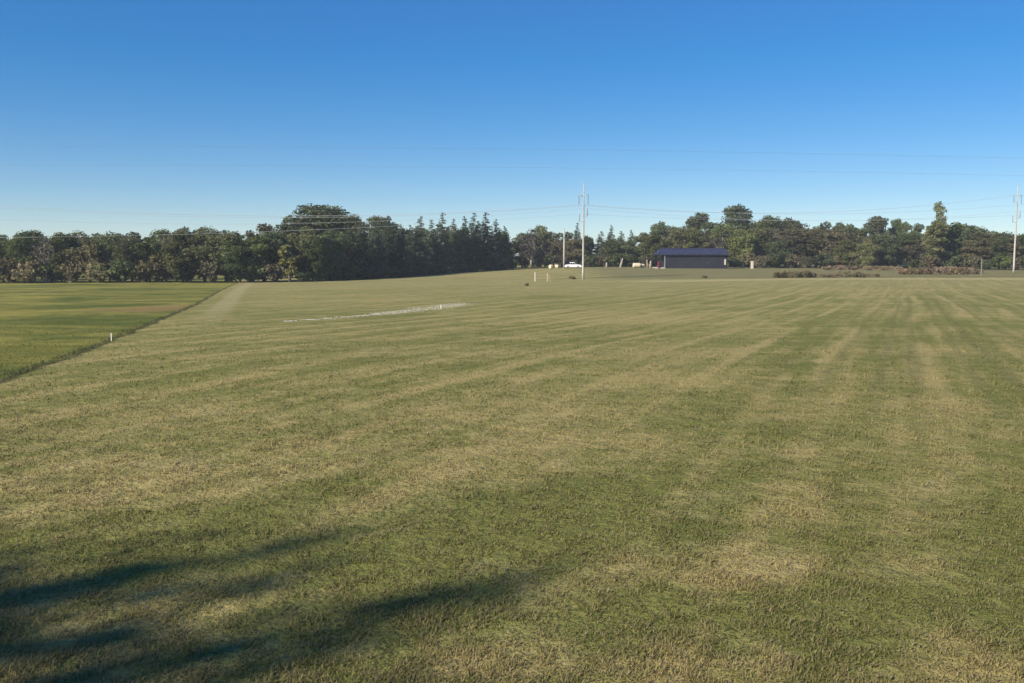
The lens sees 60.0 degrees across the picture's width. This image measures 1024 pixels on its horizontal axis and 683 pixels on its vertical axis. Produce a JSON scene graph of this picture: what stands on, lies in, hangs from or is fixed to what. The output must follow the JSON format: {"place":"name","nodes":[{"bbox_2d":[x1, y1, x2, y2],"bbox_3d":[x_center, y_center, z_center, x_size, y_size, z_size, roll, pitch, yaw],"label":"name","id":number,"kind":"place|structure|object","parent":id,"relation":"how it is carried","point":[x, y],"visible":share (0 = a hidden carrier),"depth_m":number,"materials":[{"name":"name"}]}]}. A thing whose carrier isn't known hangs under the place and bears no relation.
{"place":"outdoors","nodes":[
{"label":"outdoors","id":0,"kind":"place"},
{"bbox_2d":[0,261,1023,682],"bbox_3d":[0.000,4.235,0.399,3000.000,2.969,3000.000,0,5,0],"label":"ground","id":1,"kind":"structure","parent":0,"point":[666,301],"depth_m":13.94,"materials":[{"name":"green plant"}]},
{"bbox_2d":[0,257,23,282],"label":"shrub","id":2,"kind":"object","parent":1,"relation":"on","point":[7,271],"visible":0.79,"depth_m":202.31,"materials":[{"name":"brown plant"}]},
{"bbox_2d":[0,233,45,282],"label":"broadleaf tree","id":3,"kind":"object","parent":1,"relation":"on","point":[19,246],"visible":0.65,"depth_m":204.59,"materials":[{"name":"green plant"}]},
{"bbox_2d":[11,261,49,282],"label":"shrub","id":4,"kind":"object","parent":1,"relation":"on","point":[28,271],"visible":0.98,"depth_m":201.24,"materials":[{"name":"green plant"}]},
{"bbox_2d":[16,229,47,257],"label":"broadleaf tree","id":5,"kind":"object","parent":1,"relation":"on","point":[38,237],"visible":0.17,"depth_m":226.01,"materials":[{"name":"green plant"}]},
{"bbox_2d":[28,238,61,282],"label":"bare tree","id":6,"kind":"object","parent":1,"relation":"on","point":[44,261],"visible":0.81,"depth_m":203.35,"materials":[{"name":"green plant"}]},
{"bbox_2d":[36,257,73,282],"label":"shrub","id":7,"kind":"object","parent":1,"relation":"on","point":[52,276],"visible":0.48,"depth_m":205.03,"materials":[{"name":"green plant"}]},
{"bbox_2d":[45,232,78,281],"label":"broadleaf tree","id":8,"kind":"object","parent":1,"relation":"on","point":[61,241],"visible":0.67,"depth_m":205.42,"materials":[{"name":"green plant"}]},
{"bbox_2d":[56,259,92,282],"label":"shrub","id":9,"kind":"object","parent":1,"relation":"on","point":[71,267],"visible":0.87,"depth_m":203.57,"materials":[{"name":"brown plant"}]},
{"bbox_2d":[59,237,107,282],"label":"autumn tree","id":10,"kind":"object","parent":1,"relation":"on","point":[89,252],"visible":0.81,"depth_m":203.72,"materials":[{"name":"green plant"}]},
{"bbox_2d":[85,262,109,282],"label":"shrub","id":11,"kind":"object","parent":1,"relation":"on","point":[100,276],"visible":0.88,"depth_m":200.21,"materials":[{"name":"brown plant"}]},
{"bbox_2d":[86,232,121,281],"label":"broadleaf tree","id":12,"kind":"object","parent":1,"relation":"on","point":[106,240],"visible":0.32,"depth_m":206.19,"materials":[{"name":"green plant"}]},
{"bbox_2d":[91,258,133,282],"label":"shrub","id":13,"kind":"object","parent":1,"relation":"on","point":[117,270],"visible":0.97,"depth_m":201.05,"materials":[{"name":"green plant"}]},
{"bbox_2d":[1,282,238,374],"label":"rank grass","id":14,"kind":"structure","parent":1,"relation":"on","point":[56,359],"depth_m":33.20,"materials":[{"name":"green plant"}]},
{"bbox_2d":[106,236,158,281],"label":"broadleaf tree","id":15,"kind":"object","parent":1,"relation":"on","point":[125,249],"visible":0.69,"depth_m":203.13,"materials":[{"name":"green plant"}]},
{"bbox_2d":[128,259,162,281],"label":"shrub","id":16,"kind":"object","parent":1,"relation":"on","point":[153,266],"visible":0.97,"depth_m":202.02,"materials":[{"name":"green plant"}]},
{"bbox_2d":[133,238,166,280],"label":"broadleaf tree","id":17,"kind":"object","parent":1,"relation":"on","point":[151,244],"visible":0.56,"depth_m":205.55,"materials":[{"name":"green plant"}]},
{"bbox_2d":[132,254,172,281],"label":"shrub","id":18,"kind":"object","parent":1,"relation":"on","point":[164,272],"visible":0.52,"depth_m":204.79,"materials":[{"name":"green plant"}]},
{"bbox_2d":[161,231,203,282],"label":"broadleaf tree","id":19,"kind":"object","parent":1,"relation":"on","point":[170,258],"visible":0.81,"depth_m":200.71,"materials":[{"name":"green plant"}]},
{"bbox_2d":[169,263,200,281],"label":"shrub","id":20,"kind":"object","parent":1,"relation":"on","point":[176,277],"visible":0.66,"depth_m":201.90,"materials":[{"name":"green plant"}]},
{"bbox_2d":[174,227,223,281],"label":"broadleaf tree","id":21,"kind":"object","parent":1,"relation":"on","point":[201,252],"visible":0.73,"depth_m":202.60,"materials":[{"name":"green plant"}]},
{"bbox_2d":[197,261,225,282],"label":"shrub","id":22,"kind":"object","parent":1,"relation":"on","point":[212,274],"visible":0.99,"depth_m":201.56,"materials":[{"name":"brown plant"}]},
{"bbox_2d":[207,232,238,279],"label":"broadleaf tree","id":23,"kind":"object","parent":1,"relation":"on","point":[225,236],"visible":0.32,"depth_m":203.39,"materials":[{"name":"green plant"}]},
{"bbox_2d":[220,240,259,281],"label":"broadleaf tree","id":24,"kind":"object","parent":1,"relation":"on","point":[236,251],"visible":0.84,"depth_m":201.78,"materials":[{"name":"green plant"}]},
{"bbox_2d":[218,235,269,281],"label":"broadleaf tree","id":25,"kind":"object","parent":1,"relation":"on","point":[253,262],"visible":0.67,"depth_m":202.75,"materials":[{"name":"green plant"}]},
{"bbox_2d":[226,261,270,281],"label":"shrub","id":26,"kind":"object","parent":1,"relation":"on","point":[262,275],"visible":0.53,"depth_m":204.57,"materials":[{"name":"green plant"}]},
{"bbox_2d":[242,223,293,279],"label":"autumn tree","id":27,"kind":"object","parent":1,"relation":"on","point":[264,228],"visible":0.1,"depth_m":213.38,"materials":[{"name":"green plant"}]},
{"bbox_2d":[262,262,285,281],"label":"shrub","id":28,"kind":"object","parent":1,"relation":"on","point":[273,275],"visible":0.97,"depth_m":204.02,"materials":[{"name":"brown plant"}]},
{"bbox_2d":[255,231,293,281],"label":"broadleaf tree","id":29,"kind":"object","parent":1,"relation":"on","point":[277,240],"visible":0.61,"depth_m":206.72,"materials":[{"name":"green plant"}]},
{"bbox_2d":[278,245,302,281],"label":"tree","id":30,"kind":"object","parent":1,"relation":"on","point":[290,272],"visible":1,"depth_m":203.06,"materials":[{"name":"green plant"}]},
{"bbox_2d":[276,216,327,278],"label":"tall tree","id":31,"kind":"object","parent":1,"relation":"on","point":[301,223],"visible":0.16,"depth_m":232.11,"materials":[{"name":"green plant"}]},
{"bbox_2d":[283,226,326,279],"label":"broadleaf tree","id":32,"kind":"object","parent":1,"relation":"on","point":[298,241],"visible":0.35,"depth_m":210.62,"materials":[{"name":"green plant"}]},
{"bbox_2d":[297,239,326,281],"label":"broadleaf tree","id":33,"kind":"object","parent":1,"relation":"on","point":[315,265],"visible":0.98,"depth_m":205.47,"materials":[{"name":"green plant"}]},
{"bbox_2d":[273,203,362,246],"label":"tall tree","id":34,"kind":"object","parent":1,"relation":"on","point":[329,215],"visible":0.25,"depth_m":234.65,"materials":[{"name":"green plant"}]},
{"bbox_2d":[312,230,356,280],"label":"broadleaf tree","id":35,"kind":"object","parent":1,"relation":"on","point":[334,253],"visible":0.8,"depth_m":214.11,"materials":[{"name":"green plant"}]},
{"bbox_2d":[337,264,360,279],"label":"shrub","id":36,"kind":"object","parent":1,"relation":"on","point":[350,271],"visible":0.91,"depth_m":215.94,"materials":[{"name":"green plant"}]},
{"bbox_2d":[334,224,366,279],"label":"conifer tree","id":37,"kind":"object","parent":1,"relation":"on","point":[352,255],"visible":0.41,"depth_m":220.35,"materials":[{"name":"green plant"}]},
{"bbox_2d":[335,214,375,251],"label":"broadleaf tree","id":38,"kind":"object","parent":1,"relation":"on","point":[354,222],"visible":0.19,"depth_m":235.10,"materials":[{"name":"green plant"}]},
{"bbox_2d":[348,220,380,278],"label":"conifer tree","id":39,"kind":"object","parent":1,"relation":"on","point":[369,263],"visible":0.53,"depth_m":223.99,"materials":[{"name":"green plant"}]},
{"bbox_2d":[364,215,398,252],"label":"tall tree","id":40,"kind":"object","parent":1,"relation":"on","point":[380,221],"visible":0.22,"depth_m":252.27,"materials":[{"name":"green plant"}]},
{"bbox_2d":[364,221,401,278],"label":"conifer tree","id":41,"kind":"object","parent":1,"relation":"on","point":[378,248],"visible":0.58,"depth_m":230.01,"materials":[{"name":"green plant"}]},
{"bbox_2d":[380,216,409,276],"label":"conifer tree","id":42,"kind":"object","parent":1,"relation":"on","point":[393,257],"visible":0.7,"depth_m":235.98,"materials":[{"name":"green plant"}]},
{"bbox_2d":[392,223,416,276],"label":"conifer tree","id":43,"kind":"object","parent":1,"relation":"on","point":[403,246],"visible":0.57,"depth_m":239.99,"materials":[{"name":"green plant"}]},
{"bbox_2d":[404,224,426,274],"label":"conifer tree","id":44,"kind":"object","parent":1,"relation":"on","point":[411,244],"visible":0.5,"depth_m":247.89,"materials":[{"name":"green plant"}]},
{"bbox_2d":[410,216,438,275],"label":"conifer tree","id":45,"kind":"object","parent":1,"relation":"on","point":[420,237],"visible":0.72,"depth_m":250.19,"materials":[{"name":"green plant"}]},
{"bbox_2d":[425,220,449,273],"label":"conifer tree","id":46,"kind":"object","parent":1,"relation":"on","point":[435,246],"visible":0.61,"depth_m":255.34,"materials":[{"name":"green plant"}]},
{"bbox_2d":[434,212,458,273],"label":"conifer tree","id":47,"kind":"object","parent":1,"relation":"on","point":[446,245],"visible":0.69,"depth_m":259.70,"materials":[{"name":"green plant"}]},
{"bbox_2d":[443,218,470,271],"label":"conifer tree","id":48,"kind":"object","parent":1,"relation":"on","point":[453,234],"visible":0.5,"depth_m":265.53,"materials":[{"name":"green plant"}]},
{"bbox_2d":[456,216,478,271],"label":"conifer tree","id":49,"kind":"object","parent":1,"relation":"on","point":[464,233],"visible":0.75,"depth_m":269.49,"materials":[{"name":"green plant"}]},
{"bbox_2d":[458,212,491,269],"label":"conifer tree","id":50,"kind":"object","parent":1,"relation":"on","point":[473,234],"visible":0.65,"depth_m":273.60,"materials":[{"name":"green plant"}]},
{"bbox_2d":[475,212,503,270],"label":"conifer tree","id":51,"kind":"object","parent":1,"relation":"on","point":[493,255],"visible":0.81,"depth_m":277.06,"materials":[{"name":"green plant"}]},
{"bbox_2d":[490,219,510,269],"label":"conifer tree","id":52,"kind":"object","parent":1,"relation":"on","point":[500,248],"visible":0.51,"depth_m":281.08,"materials":[{"name":"green plant"}]},
{"bbox_2d":[499,226,520,269],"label":"conifer tree","id":53,"kind":"object","parent":1,"relation":"on","point":[510,252],"visible":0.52,"depth_m":285.70,"materials":[{"name":"green plant"}]},
{"bbox_2d":[510,232,542,267],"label":"broadleaf tree","id":54,"kind":"object","parent":1,"relation":"on","point":[515,242],"visible":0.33,"depth_m":306.65,"materials":[{"name":"green plant"}]},
{"bbox_2d":[513,228,547,267],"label":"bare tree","id":55,"kind":"object","parent":1,"relation":"on","point":[531,252],"visible":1,"depth_m":297.83,"materials":[{"name":"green plant"}]},
{"bbox_2d":[528,225,557,257],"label":"broadleaf tree","id":56,"kind":"object","parent":1,"relation":"on","point":[542,230],"visible":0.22,"depth_m":313.02,"materials":[{"name":"green plant"}]},
{"bbox_2d":[538,233,562,266],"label":"autumn tree","id":57,"kind":"object","parent":1,"relation":"on","point":[553,245],"visible":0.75,"depth_m":308.96,"materials":[{"name":"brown plant"}]},
{"bbox_2d":[557,239,581,262],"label":"autumn tree","id":58,"kind":"object","parent":1,"relation":"on","point":[573,254],"visible":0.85,"depth_m":302.70,"materials":[{"name":"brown plant"}]},
{"bbox_2d":[578,182,588,279],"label":"utility pole","id":59,"kind":"object","parent":1,"relation":"on","point":[583,196],"visible":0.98,"depth_m":198.56,"materials":[{"name":"wood"}]},
{"bbox_2d":[0,195,1018,215],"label":"power wire","id":60,"kind":"object","parent":59,"relation":"attached to","point":[476,211],"visible":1,"depth_m":192.66,"materials":[{"name":"metal"}]},
{"bbox_2d":[0,214,1023,237],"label":"power wire","id":61,"kind":"object","parent":59,"relation":"attached to","point":[486,220],"visible":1,"depth_m":193.77,"materials":[{"name":"metal"}]},
{"bbox_2d":[10,204,1023,217],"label":"power wire","id":62,"kind":"object","parent":59,"relation":"attached to","point":[458,213],"visible":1,"depth_m":188.82,"materials":[{"name":"metal"}]},
{"bbox_2d":[577,235,596,266],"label":"broadleaf tree","id":63,"kind":"object","parent":1,"relation":"on","point":[589,243],"visible":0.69,"depth_m":313.01,"materials":[{"name":"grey plant"}]},
{"bbox_2d":[597,238,625,266],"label":"broadleaf tree","id":64,"kind":"object","parent":1,"relation":"on","point":[610,248],"visible":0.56,"depth_m":303.71,"materials":[{"name":"green plant"}]},
{"bbox_2d":[615,240,637,266],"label":"broadleaf tree","id":65,"kind":"object","parent":1,"relation":"on","point":[627,249],"visible":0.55,"depth_m":302.27,"materials":[{"name":"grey plant"}]},
{"bbox_2d":[633,231,672,266],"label":"broadleaf tree","id":66,"kind":"object","parent":1,"relation":"on","point":[655,243],"visible":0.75,"depth_m":298.75,"materials":[{"name":"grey plant"}]},
{"bbox_2d":[650,221,678,258],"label":"broadleaf tree","id":67,"kind":"object","parent":1,"relation":"on","point":[660,228],"visible":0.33,"depth_m":313.71,"materials":[{"name":"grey plant"}]},
{"bbox_2d":[662,228,689,247],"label":"broadleaf tree","id":68,"kind":"object","parent":1,"relation":"on","point":[677,241],"visible":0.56,"depth_m":300.14,"materials":[{"name":"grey plant"}]},
{"bbox_2d":[652,248,728,268],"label":"barn","id":69,"kind":"structure","parent":1,"relation":"on","point":[710,258],"depth_m":268.97,"materials":[{"name":"blue"}]},
{"bbox_2d":[679,228,709,247],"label":"broadleaf tree","id":70,"kind":"object","parent":1,"relation":"on","point":[693,238],"visible":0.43,"depth_m":300.44,"materials":[{"name":"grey plant"}]},
{"bbox_2d":[685,212,713,229],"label":"tall tree","id":71,"kind":"object","parent":1,"relation":"on","point":[696,221],"visible":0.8,"depth_m":325.35,"materials":[{"name":"green plant"}]},
{"bbox_2d":[710,224,737,247],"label":"broadleaf tree","id":72,"kind":"object","parent":1,"relation":"on","point":[719,229],"visible":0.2,"depth_m":305.69,"materials":[{"name":"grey plant"}]},
{"bbox_2d":[708,204,758,266],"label":"tall tree","id":73,"kind":"object","parent":1,"relation":"on","point":[738,217],"visible":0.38,"depth_m":316.68,"materials":[{"name":"green plant"}]},
{"bbox_2d":[719,229,759,266],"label":"broadleaf tree","id":74,"kind":"object","parent":1,"relation":"on","point":[742,244],"visible":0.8,"depth_m":292.06,"materials":[{"name":"green plant"}]},
{"bbox_2d":[747,227,772,266],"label":"broadleaf tree","id":75,"kind":"object","parent":1,"relation":"on","point":[763,240],"visible":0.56,"depth_m":295.45,"materials":[{"name":"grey plant"}]},
{"bbox_2d":[753,215,781,266],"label":"broadleaf tree","id":76,"kind":"object","parent":1,"relation":"on","point":[765,222],"visible":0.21,"depth_m":313.57,"materials":[{"name":"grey plant"}]},
{"bbox_2d":[761,238,796,267],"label":"broadleaf tree","id":77,"kind":"object","parent":1,"relation":"on","point":[780,248],"visible":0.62,"depth_m":285.88,"materials":[{"name":"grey plant"}]},
{"bbox_2d":[772,217,805,266],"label":"broadleaf tree","id":78,"kind":"object","parent":1,"relation":"on","point":[785,225],"visible":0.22,"depth_m":311.19,"materials":[{"name":"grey plant"}]},
{"bbox_2d":[778,227,821,267],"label":"autumn tree","id":79,"kind":"object","parent":1,"relation":"on","point":[801,246],"visible":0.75,"depth_m":288.49,"materials":[{"name":"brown plant"}]},
{"bbox_2d":[803,228,834,267],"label":"autumn tree","id":80,"kind":"object","parent":1,"relation":"on","point":[814,234],"visible":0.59,"depth_m":291.82,"materials":[{"name":"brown plant"}]},
{"bbox_2d":[804,254,834,267],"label":"shrub","id":81,"kind":"object","parent":1,"relation":"on","point":[818,260],"visible":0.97,"depth_m":279.08,"materials":[{"name":"green plant"}]},
{"bbox_2d":[813,228,855,258],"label":"autumn tree","id":82,"kind":"object","parent":1,"relation":"on","point":[839,236],"visible":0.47,"depth_m":288.62,"materials":[{"name":"green plant"}]},
{"bbox_2d":[832,239,860,265],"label":"broadleaf tree","id":83,"kind":"object","parent":1,"relation":"on","point":[842,251],"visible":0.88,"depth_m":281.38,"materials":[{"name":"green plant"}]},
{"bbox_2d":[833,223,868,266],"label":"broadleaf tree","id":84,"kind":"object","parent":1,"relation":"on","point":[862,232],"visible":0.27,"depth_m":311.07,"materials":[{"name":"green plant"}]},
{"bbox_2d":[849,240,879,266],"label":"broadleaf tree","id":85,"kind":"object","parent":1,"relation":"on","point":[868,256],"visible":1,"depth_m":273.89,"materials":[{"name":"green plant"}]},
{"bbox_2d":[863,216,888,236],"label":"tall tree","id":86,"kind":"object","parent":1,"relation":"on","point":[876,224],"visible":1,"depth_m":326.57,"materials":[{"name":"green plant"}]},
{"bbox_2d":[853,233,901,265],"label":"broadleaf tree","id":87,"kind":"object","parent":1,"relation":"on","point":[885,242],"visible":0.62,"depth_m":277.79,"materials":[{"name":"green plant"}]},
{"bbox_2d":[875,230,910,267],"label":"conifer tree","id":88,"kind":"object","parent":1,"relation":"on","point":[898,263],"visible":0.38,"depth_m":279.66,"materials":[{"name":"green plant"}]},
{"bbox_2d":[884,232,924,261],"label":"broadleaf tree","id":89,"kind":"object","parent":1,"relation":"on","point":[910,240],"visible":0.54,"depth_m":281.03,"materials":[{"name":"green plant"}]},
{"bbox_2d":[899,223,924,259],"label":"broadleaf tree","id":90,"kind":"object","parent":1,"relation":"on","point":[916,229],"visible":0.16,"depth_m":308.86,"materials":[{"name":"green plant"}]},
{"bbox_2d":[900,238,928,267],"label":"autumn tree","id":91,"kind":"object","parent":1,"relation":"on","point":[914,250],"visible":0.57,"depth_m":278.27,"materials":[{"name":"plant"}]},
{"bbox_2d":[920,221,949,259],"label":"slender tree","id":92,"kind":"object","parent":1,"relation":"on","point":[933,242],"visible":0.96,"depth_m":259.51,"materials":[{"name":"green plant"}]},
{"bbox_2d":[927,201,951,267],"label":"slender tree","id":93,"kind":"object","parent":1,"relation":"on","point":[940,209],"visible":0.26,"depth_m":265.06,"materials":[{"name":"green plant"}]},
{"bbox_2d":[924,238,962,262],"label":"broadleaf tree","id":94,"kind":"object","parent":1,"relation":"on","point":[955,244],"visible":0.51,"depth_m":263.63,"materials":[{"name":"green plant"}]},
{"bbox_2d":[945,255,973,267],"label":"shrub","id":95,"kind":"object","parent":1,"relation":"on","point":[958,261],"visible":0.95,"depth_m":260.52,"materials":[{"name":"green plant"}]},
{"bbox_2d":[945,222,980,249],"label":"broadleaf tree","id":96,"kind":"object","parent":1,"relation":"on","point":[956,228],"visible":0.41,"depth_m":271.62,"materials":[{"name":"green plant"}]},
{"bbox_2d":[949,226,990,262],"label":"broadleaf tree","id":97,"kind":"object","parent":1,"relation":"on","point":[973,231],"visible":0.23,"depth_m":269.85,"materials":[{"name":"green plant"}]},
{"bbox_2d":[957,240,992,267],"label":"autumn tree","id":98,"kind":"object","parent":1,"relation":"on","point":[969,249],"visible":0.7,"depth_m":262.79,"materials":[{"name":"plant"}]},
{"bbox_2d":[968,232,1001,259],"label":"autumn tree","id":99,"kind":"object","parent":1,"relation":"on","point":[985,240],"visible":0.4,"depth_m":267.01,"materials":[{"name":"green plant"}]},
{"bbox_2d":[985,255,1011,269],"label":"shrub","id":100,"kind":"object","parent":1,"relation":"on","point":[1000,262],"visible":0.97,"depth_m":256.34,"materials":[{"name":"green plant"}]},
{"bbox_2d":[985,231,1023,258],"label":"broadleaf tree","id":101,"kind":"object","parent":1,"relation":"on","point":[999,246],"visible":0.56,"depth_m":263.88,"materials":[{"name":"green plant"}]},
{"bbox_2d":[995,237,1023,269],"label":"autumn tree","id":102,"kind":"object","parent":1,"relation":"on","point":[1020,247],"visible":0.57,"depth_m":262.11,"materials":[{"name":"green plant"}]},
{"bbox_2d":[0,0,1023,256],"label":"sky","id":103,"kind":"structure","parent":0,"point":[110,106],"materials":[{"name":"blue"}]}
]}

